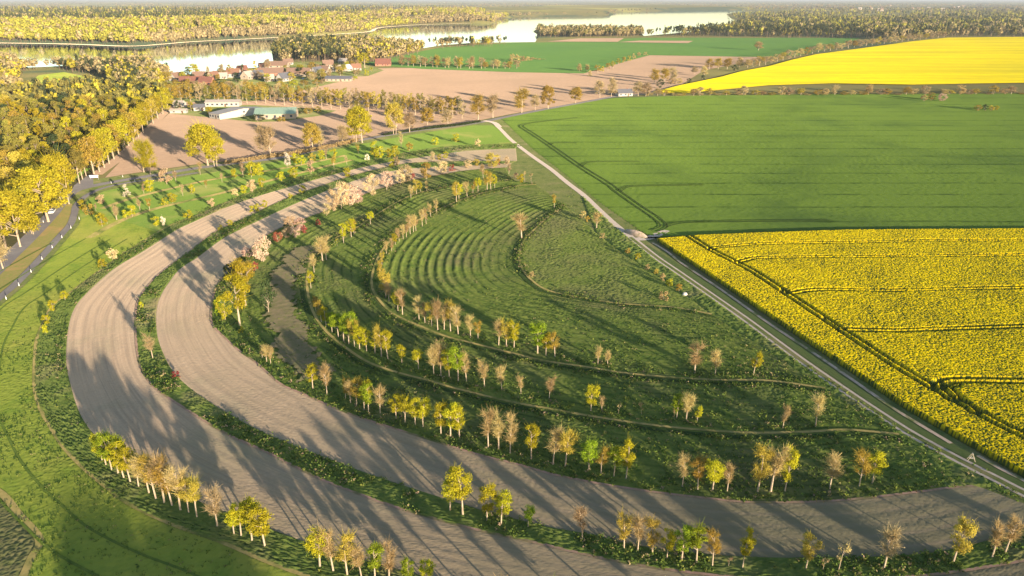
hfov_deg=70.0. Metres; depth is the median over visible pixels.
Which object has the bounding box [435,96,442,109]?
avenue tree
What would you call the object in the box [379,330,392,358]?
young tree
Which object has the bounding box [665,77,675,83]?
thicket tree
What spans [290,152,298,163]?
orchard tree
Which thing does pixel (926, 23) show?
eastern wood
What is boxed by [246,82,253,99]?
avenue tree
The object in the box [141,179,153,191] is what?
orchard tree
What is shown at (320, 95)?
avenue tree
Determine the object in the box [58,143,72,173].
pine tree
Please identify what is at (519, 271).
terrace furrow
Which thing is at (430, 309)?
young tree
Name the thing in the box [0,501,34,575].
rough corner
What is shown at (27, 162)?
oak tree
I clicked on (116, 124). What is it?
edge oak
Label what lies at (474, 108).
roadside tree
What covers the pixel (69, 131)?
pine tree
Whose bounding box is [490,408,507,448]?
young tree
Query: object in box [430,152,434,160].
young tree
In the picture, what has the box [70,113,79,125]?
oak tree
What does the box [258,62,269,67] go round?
village house
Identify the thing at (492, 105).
roadside tree
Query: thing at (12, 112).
pine tree
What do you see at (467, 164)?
blossom tree
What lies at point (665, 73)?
thicket tree
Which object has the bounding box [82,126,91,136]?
pine tree
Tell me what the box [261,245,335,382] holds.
bare patch
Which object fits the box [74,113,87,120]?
oak tree
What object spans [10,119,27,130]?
pine tree
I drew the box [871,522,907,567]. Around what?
young tree
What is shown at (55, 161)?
roadside tree
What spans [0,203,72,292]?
grass verge
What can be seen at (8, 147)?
oak tree
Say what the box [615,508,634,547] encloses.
young tree
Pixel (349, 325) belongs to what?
young tree
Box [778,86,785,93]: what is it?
hedge tree
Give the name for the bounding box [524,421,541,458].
young tree
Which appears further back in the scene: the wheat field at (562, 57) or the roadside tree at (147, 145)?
the wheat field at (562, 57)
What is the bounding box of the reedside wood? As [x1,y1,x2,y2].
[0,51,170,92]
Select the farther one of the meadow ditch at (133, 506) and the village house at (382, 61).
the village house at (382, 61)
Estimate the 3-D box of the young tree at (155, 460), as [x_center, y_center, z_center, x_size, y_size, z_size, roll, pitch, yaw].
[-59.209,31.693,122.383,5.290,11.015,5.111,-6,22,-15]
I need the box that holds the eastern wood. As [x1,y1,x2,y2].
[646,6,1023,39]
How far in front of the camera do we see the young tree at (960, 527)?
109.17 m
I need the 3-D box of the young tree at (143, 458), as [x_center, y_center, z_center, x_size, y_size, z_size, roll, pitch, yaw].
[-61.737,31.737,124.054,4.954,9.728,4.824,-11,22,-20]
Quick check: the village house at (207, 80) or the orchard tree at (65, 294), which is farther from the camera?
the village house at (207, 80)
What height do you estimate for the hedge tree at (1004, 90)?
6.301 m
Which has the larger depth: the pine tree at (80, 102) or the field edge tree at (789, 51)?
the field edge tree at (789, 51)
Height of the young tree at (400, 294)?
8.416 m
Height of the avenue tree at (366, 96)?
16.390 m
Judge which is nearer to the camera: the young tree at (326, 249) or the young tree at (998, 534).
the young tree at (998, 534)
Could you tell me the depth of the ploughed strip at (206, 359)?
130.32 m
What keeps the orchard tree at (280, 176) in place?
on the orchard meadow at (467, 135)
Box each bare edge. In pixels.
[653,243,951,443]
[977,455,1023,480]
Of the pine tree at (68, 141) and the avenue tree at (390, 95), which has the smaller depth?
the pine tree at (68, 141)
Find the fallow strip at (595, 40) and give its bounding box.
[548,38,622,41]
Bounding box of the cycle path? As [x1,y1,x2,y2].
[0,172,197,300]
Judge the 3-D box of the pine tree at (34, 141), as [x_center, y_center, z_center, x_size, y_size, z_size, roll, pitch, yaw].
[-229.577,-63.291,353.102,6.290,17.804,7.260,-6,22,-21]
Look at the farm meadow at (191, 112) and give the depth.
546.50 m
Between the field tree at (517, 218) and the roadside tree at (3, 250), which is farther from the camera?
the field tree at (517, 218)
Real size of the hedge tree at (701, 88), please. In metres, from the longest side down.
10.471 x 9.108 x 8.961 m
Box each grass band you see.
[212,168,969,500]
[308,180,894,434]
[373,185,823,388]
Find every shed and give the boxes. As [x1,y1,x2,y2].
[204,99,241,106]
[209,107,263,119]
[325,76,352,80]
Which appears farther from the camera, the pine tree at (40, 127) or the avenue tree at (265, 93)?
the avenue tree at (265, 93)
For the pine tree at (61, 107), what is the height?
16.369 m
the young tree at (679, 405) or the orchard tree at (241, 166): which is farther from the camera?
the orchard tree at (241, 166)
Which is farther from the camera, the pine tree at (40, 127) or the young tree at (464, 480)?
the pine tree at (40, 127)
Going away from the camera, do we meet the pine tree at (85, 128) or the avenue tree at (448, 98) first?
the pine tree at (85, 128)
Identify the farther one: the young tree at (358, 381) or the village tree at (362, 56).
the village tree at (362, 56)
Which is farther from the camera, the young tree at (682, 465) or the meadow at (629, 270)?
the meadow at (629, 270)
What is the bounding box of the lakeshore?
[25,23,471,45]
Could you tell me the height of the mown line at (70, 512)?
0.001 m
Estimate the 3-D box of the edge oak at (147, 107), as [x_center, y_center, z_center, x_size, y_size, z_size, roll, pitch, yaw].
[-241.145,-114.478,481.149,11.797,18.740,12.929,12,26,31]
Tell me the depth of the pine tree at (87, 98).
508.19 m
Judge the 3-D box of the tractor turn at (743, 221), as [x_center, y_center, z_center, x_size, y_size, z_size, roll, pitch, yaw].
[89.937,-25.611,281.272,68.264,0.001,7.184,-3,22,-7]
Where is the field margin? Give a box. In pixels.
[648,230,816,237]
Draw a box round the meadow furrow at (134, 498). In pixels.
[39,143,518,574]
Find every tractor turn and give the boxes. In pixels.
[616,184,676,191]
[662,219,830,226]
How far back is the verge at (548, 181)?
324.39 m
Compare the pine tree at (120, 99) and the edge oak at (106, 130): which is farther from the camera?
the pine tree at (120, 99)
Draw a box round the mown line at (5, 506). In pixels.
[0,239,109,575]
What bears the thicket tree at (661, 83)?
on the ground at (710, 74)
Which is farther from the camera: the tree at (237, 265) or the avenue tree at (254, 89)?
the avenue tree at (254, 89)
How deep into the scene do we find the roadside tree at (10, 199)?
248.48 m
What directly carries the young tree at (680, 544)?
on the verge at (548, 181)
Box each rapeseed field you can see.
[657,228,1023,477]
[659,37,1023,92]
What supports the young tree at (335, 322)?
on the verge at (548, 181)
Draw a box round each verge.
[0,119,1023,575]
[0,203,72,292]
[34,143,516,575]
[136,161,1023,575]
[582,196,1023,499]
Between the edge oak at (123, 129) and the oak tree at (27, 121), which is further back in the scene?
the oak tree at (27, 121)
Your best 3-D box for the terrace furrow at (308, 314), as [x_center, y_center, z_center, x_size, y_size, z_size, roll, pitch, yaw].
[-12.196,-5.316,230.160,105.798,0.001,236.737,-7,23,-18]
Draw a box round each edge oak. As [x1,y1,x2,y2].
[76,135,103,176]
[84,131,105,171]
[89,129,113,167]
[95,127,118,163]
[99,124,122,158]
[105,120,126,154]
[109,117,133,150]
[114,113,136,145]
[122,111,141,139]
[128,107,146,136]
[133,104,149,132]
[138,101,155,127]
[144,97,158,122]
[148,95,163,118]
[154,91,169,113]
[159,86,174,103]
[164,83,177,104]
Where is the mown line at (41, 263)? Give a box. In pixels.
[0,238,86,288]
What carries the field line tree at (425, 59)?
on the ground at (710, 74)
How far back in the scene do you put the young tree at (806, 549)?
109.01 m
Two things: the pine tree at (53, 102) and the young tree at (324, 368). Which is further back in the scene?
the pine tree at (53, 102)
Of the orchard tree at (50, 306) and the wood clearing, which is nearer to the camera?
the orchard tree at (50, 306)
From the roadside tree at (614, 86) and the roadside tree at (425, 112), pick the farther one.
the roadside tree at (614, 86)
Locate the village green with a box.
[162,61,382,101]
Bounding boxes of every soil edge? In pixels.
[134,161,1023,575]
[210,167,976,502]
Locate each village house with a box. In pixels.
[169,71,183,80]
[178,75,204,83]
[192,71,205,75]
[198,76,215,84]
[206,70,219,78]
[218,72,227,78]
[225,68,241,77]
[236,65,248,71]
[240,70,255,79]
[246,70,263,77]
[257,67,284,75]
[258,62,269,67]
[263,74,274,81]
[269,61,289,67]
[275,72,291,81]
[283,58,293,64]
[286,67,311,75]
[311,66,322,71]
[320,65,331,72]
[322,60,333,66]
[338,58,348,62]
[343,64,352,70]
[351,63,361,69]
[375,58,391,65]
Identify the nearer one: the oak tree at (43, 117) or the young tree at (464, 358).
the young tree at (464, 358)
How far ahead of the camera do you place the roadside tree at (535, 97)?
561.83 m
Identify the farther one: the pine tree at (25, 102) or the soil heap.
the pine tree at (25, 102)
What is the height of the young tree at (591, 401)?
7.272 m
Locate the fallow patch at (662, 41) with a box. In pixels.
[626,41,691,42]
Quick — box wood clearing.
[31,72,101,88]
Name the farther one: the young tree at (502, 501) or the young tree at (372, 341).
the young tree at (372, 341)
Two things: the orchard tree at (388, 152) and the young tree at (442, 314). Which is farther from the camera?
the orchard tree at (388, 152)
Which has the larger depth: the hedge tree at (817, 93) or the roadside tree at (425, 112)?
the hedge tree at (817, 93)
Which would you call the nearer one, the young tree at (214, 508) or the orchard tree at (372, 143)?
the young tree at (214, 508)
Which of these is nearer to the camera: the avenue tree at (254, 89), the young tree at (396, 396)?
the young tree at (396, 396)
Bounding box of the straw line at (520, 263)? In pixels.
[518,204,711,313]
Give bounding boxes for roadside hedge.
[224,138,360,163]
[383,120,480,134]
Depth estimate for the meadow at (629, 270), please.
232.75 m
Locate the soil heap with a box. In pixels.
[624,229,647,237]
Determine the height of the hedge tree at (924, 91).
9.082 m
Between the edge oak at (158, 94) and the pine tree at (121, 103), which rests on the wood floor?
the pine tree at (121, 103)
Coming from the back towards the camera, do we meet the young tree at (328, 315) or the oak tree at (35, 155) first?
the oak tree at (35, 155)
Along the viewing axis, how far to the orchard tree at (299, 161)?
376.67 m
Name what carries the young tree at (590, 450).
on the verge at (548, 181)
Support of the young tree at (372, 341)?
on the verge at (548, 181)
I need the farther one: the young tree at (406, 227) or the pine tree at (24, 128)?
the pine tree at (24, 128)
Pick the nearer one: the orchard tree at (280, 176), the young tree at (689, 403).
the young tree at (689, 403)
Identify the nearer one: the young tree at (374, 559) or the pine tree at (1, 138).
the young tree at (374, 559)
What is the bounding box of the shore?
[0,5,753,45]
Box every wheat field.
[362,38,858,72]
[502,93,1023,236]
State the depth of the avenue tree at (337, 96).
563.79 m
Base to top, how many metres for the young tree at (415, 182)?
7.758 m
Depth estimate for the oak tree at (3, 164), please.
316.63 m
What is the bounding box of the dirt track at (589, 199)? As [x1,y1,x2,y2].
[497,127,1023,496]
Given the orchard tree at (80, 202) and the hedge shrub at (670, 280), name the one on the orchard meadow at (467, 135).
the orchard tree at (80, 202)
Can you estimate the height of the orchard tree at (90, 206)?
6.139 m
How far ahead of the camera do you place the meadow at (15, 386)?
128.52 m
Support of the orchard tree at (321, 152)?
on the orchard meadow at (467, 135)
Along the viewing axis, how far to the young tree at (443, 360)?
164.05 m
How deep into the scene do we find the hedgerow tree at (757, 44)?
1209.60 m
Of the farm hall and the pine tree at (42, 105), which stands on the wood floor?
the pine tree at (42, 105)
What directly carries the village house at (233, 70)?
on the village green
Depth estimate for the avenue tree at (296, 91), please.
602.84 m
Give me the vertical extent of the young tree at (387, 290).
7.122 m
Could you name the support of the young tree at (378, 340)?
on the verge at (548, 181)
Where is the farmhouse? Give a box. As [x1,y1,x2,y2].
[616,88,632,95]
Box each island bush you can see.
[926,94,936,99]
[938,93,948,100]
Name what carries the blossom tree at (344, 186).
on the verge at (548, 181)
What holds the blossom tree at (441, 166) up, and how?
on the verge at (548, 181)
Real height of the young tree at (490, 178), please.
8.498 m
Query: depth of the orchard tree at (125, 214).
284.44 m
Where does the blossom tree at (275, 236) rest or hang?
on the verge at (548, 181)
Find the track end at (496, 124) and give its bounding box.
[485,120,501,126]
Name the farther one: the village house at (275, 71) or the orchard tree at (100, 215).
the village house at (275, 71)
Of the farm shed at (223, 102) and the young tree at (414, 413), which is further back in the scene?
the farm shed at (223, 102)
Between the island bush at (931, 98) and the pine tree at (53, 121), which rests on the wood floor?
the pine tree at (53, 121)
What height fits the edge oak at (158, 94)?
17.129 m
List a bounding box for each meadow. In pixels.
[0,212,298,575]
[79,125,515,231]
[172,105,334,121]
[520,205,708,312]
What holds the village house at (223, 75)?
on the village green
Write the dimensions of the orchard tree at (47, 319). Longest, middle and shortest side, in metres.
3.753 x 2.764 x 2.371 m
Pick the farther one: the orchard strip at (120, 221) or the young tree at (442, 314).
the orchard strip at (120, 221)
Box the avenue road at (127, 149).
[90,103,474,174]
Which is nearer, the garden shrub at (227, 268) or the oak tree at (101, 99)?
the garden shrub at (227, 268)
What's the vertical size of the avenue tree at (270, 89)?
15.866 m
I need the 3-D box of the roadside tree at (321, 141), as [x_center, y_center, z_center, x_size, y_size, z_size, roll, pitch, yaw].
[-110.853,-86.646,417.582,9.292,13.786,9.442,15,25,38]
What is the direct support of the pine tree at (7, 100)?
on the wood floor
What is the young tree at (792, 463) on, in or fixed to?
on the verge at (548, 181)
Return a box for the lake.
[0,10,750,73]
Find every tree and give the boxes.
[0,94,8,106]
[0,104,9,118]
[0,107,9,118]
[0,120,14,135]
[0,134,9,145]
[0,148,12,166]
[0,163,13,184]
[0,166,18,187]
[0,182,40,246]
[0,184,12,204]
[0,197,9,247]
[0,235,13,268]
[1,135,17,147]
[2,123,13,136]
[2,141,18,163]
[3,98,12,108]
[5,161,72,221]
[5,176,19,188]
[6,188,33,232]
[7,110,20,119]
[7,150,23,173]
[9,101,18,111]
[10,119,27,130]
[10,138,27,150]
[11,119,29,134]
[11,126,28,145]
[12,186,31,206]
[15,126,26,139]
[15,148,33,165]
[15,160,31,174]
[16,154,31,170]
[16,163,40,193]
[16,208,40,233]
[17,105,26,126]
[18,136,28,147]
[19,98,30,114]
[20,115,33,132]
[22,133,33,142]
[22,144,34,156]
[24,164,46,205]
[26,108,38,118]
[26,149,36,159]
[28,98,36,116]
[28,138,42,154]
[29,116,41,140]
[29,135,41,162]
[30,153,41,166]
[32,108,42,121]
[33,121,42,140]
[33,154,44,166]
[35,125,46,150]
[36,141,51,154]
[37,104,49,113]
[37,113,51,125]
[38,98,47,118]
[38,107,48,115]
[38,144,77,203]
[39,123,52,144]
[41,314,49,323]
[41,324,47,332]
[42,137,56,155]
[42,148,55,155]
[44,99,53,118]
[45,133,61,150]
[46,113,58,124]
[47,300,56,310]
[48,100,59,113]
[50,105,60,118]
[50,119,59,128]
[51,144,61,153]
[53,130,66,144]
[55,105,64,115]
[56,127,69,150]
[57,95,64,103]
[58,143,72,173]
[59,116,72,130]
[59,291,68,298]
[60,97,73,110]
[63,100,72,111]
[63,111,71,121]
[63,142,77,169]
[64,126,73,139]
[64,139,76,165]
[68,147,87,182]
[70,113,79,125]
[70,119,84,141]
[70,130,84,152]
[71,117,85,128]
[71,147,88,178]
[72,143,86,175]
[74,107,83,114]
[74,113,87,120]
[75,99,88,108]
[77,199,83,209]
[81,117,89,133]
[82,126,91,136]
[82,204,94,214]
[84,96,93,106]
[86,106,97,121]
[86,146,99,167]
[87,118,97,127]
[89,433,102,459]
[90,437,108,464]
[91,97,97,104]
[91,112,101,125]
[94,212,107,224]
[95,194,103,203]
[95,428,114,469]
[96,108,109,124]
[97,95,105,109]
[97,258,106,266]
[99,118,107,126]
[102,431,123,473]
[102,434,125,477]
[104,94,114,113]
[104,101,112,113]
[106,248,116,259]
[108,106,116,114]
[108,109,118,116]
[108,114,123,122]
[112,97,120,111]
[112,205,117,217]
[112,444,136,482]
[116,97,127,107]
[117,101,125,111]
[120,95,130,107]
[122,104,131,125]
[122,184,130,196]
[122,209,129,218]
[127,205,136,216]
[127,456,141,486]
[129,99,136,107]
[130,134,149,171]
[131,452,157,498]
[132,448,154,492]
[136,136,157,173]
[140,330,155,357]
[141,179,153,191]
[141,451,170,502]
[149,447,173,505]
[150,216,159,225]
[158,167,172,182]
[159,72,173,81]
[160,215,165,225]
[160,462,190,509]
[167,192,177,202]
[174,84,185,99]
[174,98,180,107]
[174,474,190,512]
[181,81,188,98]
[182,119,225,165]
[182,210,192,217]
[183,473,201,516]
[185,85,194,100]
[188,63,200,71]
[188,183,194,192]
[193,84,202,102]
[198,82,207,98]
[199,480,225,525]
[201,127,224,165]
[202,84,212,97]
[206,106,212,114]
[207,198,214,205]
[210,80,217,98]
[212,86,222,98]
[217,63,225,71]
[219,83,226,98]
[222,84,231,98]
[222,269,253,325]
[223,501,240,533]
[224,81,234,89]
[226,499,247,535]
[228,82,236,98]
[228,250,253,305]
[230,168,236,176]
[231,85,240,98]
[231,189,237,195]
[238,81,245,99]
[238,493,261,540]
[239,162,244,173]
[240,185,246,193]
[241,86,250,100]
[241,246,252,256]
[242,504,274,545]
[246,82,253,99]
[246,159,257,176]
[246,180,256,190]
[249,113,266,120]
[250,85,260,103]
[250,234,270,261]
[251,122,267,155]
[253,70,260,78]
[254,203,260,211]
[256,82,264,99]
[256,164,263,174]
[258,177,264,186]
[259,122,277,153]
[260,344,268,361]
[261,86,269,103]
[264,59,270,67]
[264,83,273,99]
[266,345,273,362]
[269,85,278,104]
[272,232,281,241]
[273,82,281,100]
[275,171,285,181]
[278,86,287,104]
[280,228,289,237]
[282,212,299,229]
[283,84,292,101]
[284,153,290,165]
[287,86,297,105]
[288,166,297,177]
[289,80,297,87]
[289,226,299,236]
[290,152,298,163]
[293,86,301,99]
[293,217,305,230]
[296,155,305,164]
[297,89,306,103]
[300,122,321,147]
[300,524,334,566]
[303,108,312,113]
[304,84,311,102]
[304,362,318,388]
[305,269,314,284]
[306,86,314,106]
[306,160,314,171]
[307,73,314,80]
[308,153,316,160]
[309,254,316,267]
[310,520,339,571]
[311,296,318,309]
[312,124,323,144]
[312,236,327,260]
[313,84,320,103]
[313,300,323,321]
[315,360,331,394]
[316,90,325,105]
[317,150,324,158]
[319,306,327,326]
[321,234,332,259]
[322,87,330,99]
[322,203,330,215]
[325,90,334,108]
[325,187,339,210]
[325,310,335,332]
[328,309,341,336]
[331,89,338,104]
[331,154,336,164]
[332,180,349,208]
[334,87,343,108]
[334,529,361,574]
[336,125,349,142]
[338,221,346,242]
[338,312,347,340]
[341,88,348,105]
[341,182,359,205]
[341,375,349,398]
[342,308,358,343]
[343,166,350,176]
[343,379,354,402]
[343,536,367,575]
[344,91,352,108]
[344,105,365,141]
[345,217,355,236]
[345,376,365,405]
[346,103,372,142]
[347,318,358,346]
[350,87,358,102]
[351,188,363,202]
[351,324,362,348]
[354,93,362,105]
[355,379,370,408]
[358,53,368,67]
[358,325,370,350]
[359,382,372,411]
[360,91,367,106]
[361,172,379,195]
[364,92,372,110]
[365,211,373,223]
[365,541,383,575]
[367,91,374,107]
[367,332,381,350]
[370,141,377,149]
[371,384,385,412]
[372,94,381,107]
[372,320,385,355]
[373,146,383,157]
[376,266,384,276]
[377,271,391,295]
[378,170,392,188]
[379,89,385,108]
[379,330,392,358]
[379,535,397,575]
[382,95,391,107]
[382,278,391,298]
[383,99,404,133]
[385,148,391,157]
[387,393,402,417]
[388,92,394,103]
[390,145,399,156]
[391,233,397,244]
[391,290,398,307]
[392,94,401,107]
[392,157,399,164]
[393,170,405,184]
[393,287,406,314]
[396,344,405,362]
[397,132,402,142]
[397,393,412,421]
[398,55,404,63]
[398,93,404,108]
[398,164,413,181]
[400,556,414,575]
[401,95,410,109]
[402,108,416,131]
[404,223,409,236]
[405,215,413,233]
[406,93,414,110]
[406,143,412,150]
[407,397,419,424]
[410,54,416,65]
[411,97,418,114]
[411,179,418,194]
[411,214,417,231]
[411,347,423,368]
[413,296,422,319]
[415,93,423,111]
[416,55,422,66]
[417,397,433,426]
[417,557,435,575]
[418,302,428,321]
[419,208,424,225]
[420,96,427,107]
[420,107,433,124]
[420,162,431,177]
[422,57,427,66]
[424,302,435,325]
[426,95,433,107]
[426,203,431,215]
[427,344,440,373]
[429,98,437,111]
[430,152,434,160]
[430,340,446,375]
[432,55,441,65]
[432,295,441,329]
[432,399,448,432]
[434,161,447,173]
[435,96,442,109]
[438,100,446,116]
[439,303,447,329]
[439,346,452,376]
[440,108,452,123]
[441,401,462,435]
[441,476,461,510]
[442,299,454,330]
[444,56,451,65]
[444,96,452,110]
[445,346,465,380]
[445,460,472,514]
[447,96,457,115]
[449,305,461,333]
[449,404,466,436]
[451,133,458,141]
[451,181,460,201]
[453,95,461,112]
[455,184,462,194]
[457,57,462,66]
[457,348,470,380]
[458,101,465,114]
[462,182,467,191]
[463,159,472,167]
[464,313,473,335]
[467,93,486,119]
[468,55,474,67]
[473,320,481,332]
[474,178,481,185]
[476,406,499,447]
[477,358,490,386]
[478,58,484,68]
[478,478,498,520]
[483,169,491,185]
[484,152,499,166]
[485,93,500,117]
[487,174,492,187]
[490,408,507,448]
[492,174,496,187]
[492,317,504,344]
[492,488,512,523]
[495,361,508,388]
[496,316,510,346]
[503,407,519,452]
[508,318,520,347]
[510,212,529,237]
[513,60,519,67]
[513,87,530,112]
[516,174,523,181]
[516,373,523,387]
[520,504,536,525]
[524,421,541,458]
[528,93,540,106]
[529,321,546,353]
[540,84,555,108]
[542,331,551,355]
[545,376,556,397]
[545,422,564,464]
[547,329,559,356]
[555,427,581,465]
[568,87,581,102]
[572,505,589,537]
[580,436,601,470]
[585,381,600,410]
[592,210,603,227]
[593,80,606,97]
[595,346,602,363]
[595,444,610,473]
[599,395,604,409]
[603,350,611,363]
[606,77,618,95]
[606,444,625,475]
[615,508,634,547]
[618,436,635,478]
[630,510,647,550]
[631,80,646,94]
[641,81,651,95]
[644,516,661,555]
[647,67,660,81]
[654,87,661,95]
[656,79,664,87]
[659,524,676,557]
[660,68,669,81]
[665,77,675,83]
[669,67,678,77]
[671,392,685,417]
[673,524,694,558]
[675,451,691,486]
[681,392,695,420]
[683,517,708,562]
[688,341,709,370]
[688,454,710,489]
[690,88,698,95]
[691,66,698,73]
[694,404,702,420]
[696,86,703,94]
[700,66,707,74]
[704,458,726,490]
[704,526,721,565]
[705,58,714,68]
[709,348,721,375]
[713,56,723,67]
[723,56,731,67]
[723,460,737,490]
[734,57,744,66]
[739,527,758,567]
[740,86,748,94]
[743,59,751,67]
[750,351,763,374]
[750,440,776,491]
[754,41,762,49]
[756,56,765,65]
[763,56,769,64]
[763,440,796,491]
[768,56,775,62]
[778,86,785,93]
[779,51,786,58]
[779,444,801,491]
[780,404,792,427]
[783,87,794,94]
[785,49,792,57]
[792,50,799,56]
[800,529,824,568]
[808,391,826,426]
[813,89,823,94]
[814,43,821,51]
[818,450,845,488]
[831,84,840,93]
[837,543,851,569]
[845,40,852,47]
[854,446,876,485]
[864,84,873,94]
[867,449,888,482]
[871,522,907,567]
[903,86,911,93]
[919,86,931,93]
[950,512,978,561]
[956,85,966,93]
[987,514,1008,557]
[988,85,998,93]
[1000,87,1010,93]
[1001,513,1023,553]
[1008,86,1017,93]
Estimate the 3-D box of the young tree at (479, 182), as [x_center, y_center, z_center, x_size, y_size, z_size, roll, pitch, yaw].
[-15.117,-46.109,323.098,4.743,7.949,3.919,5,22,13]
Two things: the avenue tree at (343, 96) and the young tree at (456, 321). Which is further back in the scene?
the avenue tree at (343, 96)
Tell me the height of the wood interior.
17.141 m
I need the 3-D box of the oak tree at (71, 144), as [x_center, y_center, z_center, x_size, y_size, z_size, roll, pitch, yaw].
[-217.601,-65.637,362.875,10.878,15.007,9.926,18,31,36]
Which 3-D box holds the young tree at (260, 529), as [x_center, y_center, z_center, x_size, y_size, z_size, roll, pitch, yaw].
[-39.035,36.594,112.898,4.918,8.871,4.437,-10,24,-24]
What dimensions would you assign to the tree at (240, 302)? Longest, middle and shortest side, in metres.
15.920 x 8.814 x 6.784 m
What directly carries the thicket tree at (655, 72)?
on the ground at (710, 74)
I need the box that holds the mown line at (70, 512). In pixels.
[0,239,198,575]
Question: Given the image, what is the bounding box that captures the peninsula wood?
[535,23,643,37]
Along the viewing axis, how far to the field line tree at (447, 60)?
900.77 m
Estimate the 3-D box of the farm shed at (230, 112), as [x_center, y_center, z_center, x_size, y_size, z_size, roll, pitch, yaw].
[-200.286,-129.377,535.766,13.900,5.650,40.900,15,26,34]
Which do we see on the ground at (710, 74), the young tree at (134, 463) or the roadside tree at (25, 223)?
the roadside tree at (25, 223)
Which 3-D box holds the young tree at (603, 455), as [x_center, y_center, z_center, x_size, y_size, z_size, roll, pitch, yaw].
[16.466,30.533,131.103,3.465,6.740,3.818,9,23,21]
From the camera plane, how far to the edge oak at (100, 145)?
356.44 m
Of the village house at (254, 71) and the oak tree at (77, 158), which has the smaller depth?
the oak tree at (77, 158)
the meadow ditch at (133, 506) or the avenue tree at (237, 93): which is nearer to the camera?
the meadow ditch at (133, 506)
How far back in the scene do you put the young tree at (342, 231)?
255.49 m
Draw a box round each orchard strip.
[86,160,351,237]
[101,155,346,208]
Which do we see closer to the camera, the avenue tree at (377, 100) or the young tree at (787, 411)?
the young tree at (787, 411)
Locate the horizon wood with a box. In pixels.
[0,1,1023,15]
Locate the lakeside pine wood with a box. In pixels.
[270,33,506,62]
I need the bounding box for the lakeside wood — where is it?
[0,4,508,43]
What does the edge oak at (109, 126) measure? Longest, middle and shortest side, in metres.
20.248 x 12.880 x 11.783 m
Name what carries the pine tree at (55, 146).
on the wood floor
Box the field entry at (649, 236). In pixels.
[634,230,668,239]
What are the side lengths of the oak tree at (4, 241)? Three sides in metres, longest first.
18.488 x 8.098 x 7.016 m
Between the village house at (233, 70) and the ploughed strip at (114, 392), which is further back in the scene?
the village house at (233, 70)
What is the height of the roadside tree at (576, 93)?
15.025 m
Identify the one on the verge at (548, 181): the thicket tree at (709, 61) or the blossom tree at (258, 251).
the blossom tree at (258, 251)
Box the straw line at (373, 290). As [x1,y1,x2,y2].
[370,184,825,388]
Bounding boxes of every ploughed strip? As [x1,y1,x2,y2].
[66,148,1023,575]
[156,163,1023,557]
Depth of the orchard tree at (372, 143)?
409.83 m
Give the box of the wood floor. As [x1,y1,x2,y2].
[0,90,166,251]
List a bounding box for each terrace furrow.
[300,178,901,439]
[365,183,825,391]
[513,204,710,316]
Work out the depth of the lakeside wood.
1716.57 m
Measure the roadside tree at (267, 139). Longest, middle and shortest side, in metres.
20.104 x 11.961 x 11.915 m
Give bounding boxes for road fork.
[72,175,92,191]
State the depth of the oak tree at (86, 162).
343.20 m
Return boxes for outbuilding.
[169,108,188,112]
[172,100,186,106]
[192,104,204,110]
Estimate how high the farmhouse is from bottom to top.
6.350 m
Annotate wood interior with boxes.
[0,74,164,116]
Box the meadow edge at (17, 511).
[0,489,43,575]
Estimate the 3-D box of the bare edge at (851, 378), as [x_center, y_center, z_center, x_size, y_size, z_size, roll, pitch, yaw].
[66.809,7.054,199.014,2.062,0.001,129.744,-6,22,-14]
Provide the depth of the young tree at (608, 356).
170.20 m
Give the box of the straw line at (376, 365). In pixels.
[306,179,899,434]
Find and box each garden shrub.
[213,299,221,315]
[214,293,231,319]
[222,263,234,279]
[235,258,256,283]
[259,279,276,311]
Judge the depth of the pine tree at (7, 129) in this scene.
395.25 m
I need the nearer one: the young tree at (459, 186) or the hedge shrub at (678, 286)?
the hedge shrub at (678, 286)
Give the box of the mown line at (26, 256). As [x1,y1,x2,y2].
[1,242,53,270]
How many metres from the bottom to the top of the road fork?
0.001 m
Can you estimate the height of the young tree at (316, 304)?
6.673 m
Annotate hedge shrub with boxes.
[579,210,586,217]
[659,291,668,300]
[665,278,672,286]
[676,283,682,290]
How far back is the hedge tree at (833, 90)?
650.81 m
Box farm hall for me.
[253,107,297,119]
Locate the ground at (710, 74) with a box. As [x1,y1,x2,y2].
[0,0,1023,478]
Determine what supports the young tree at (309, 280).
on the verge at (548, 181)
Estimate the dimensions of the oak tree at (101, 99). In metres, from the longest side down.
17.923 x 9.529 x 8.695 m
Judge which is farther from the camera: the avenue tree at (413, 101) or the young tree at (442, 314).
the avenue tree at (413, 101)
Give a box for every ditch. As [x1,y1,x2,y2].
[32,143,506,575]
[645,245,1023,487]
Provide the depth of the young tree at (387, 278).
206.80 m
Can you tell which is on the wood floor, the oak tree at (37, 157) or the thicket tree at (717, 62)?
the oak tree at (37, 157)
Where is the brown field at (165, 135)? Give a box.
[105,55,757,177]
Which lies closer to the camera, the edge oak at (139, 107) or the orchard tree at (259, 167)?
the orchard tree at (259, 167)
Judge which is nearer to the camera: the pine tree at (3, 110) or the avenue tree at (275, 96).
the pine tree at (3, 110)
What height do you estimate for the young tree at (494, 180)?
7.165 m
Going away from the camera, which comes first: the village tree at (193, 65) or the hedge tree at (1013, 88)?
the hedge tree at (1013, 88)
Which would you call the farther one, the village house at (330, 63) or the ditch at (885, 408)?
the village house at (330, 63)
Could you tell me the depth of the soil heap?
264.53 m
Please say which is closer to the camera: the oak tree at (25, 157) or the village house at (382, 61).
the oak tree at (25, 157)
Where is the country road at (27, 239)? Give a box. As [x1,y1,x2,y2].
[0,94,653,273]
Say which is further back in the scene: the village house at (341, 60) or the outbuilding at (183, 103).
the village house at (341, 60)
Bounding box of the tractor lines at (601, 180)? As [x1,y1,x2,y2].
[519,117,667,231]

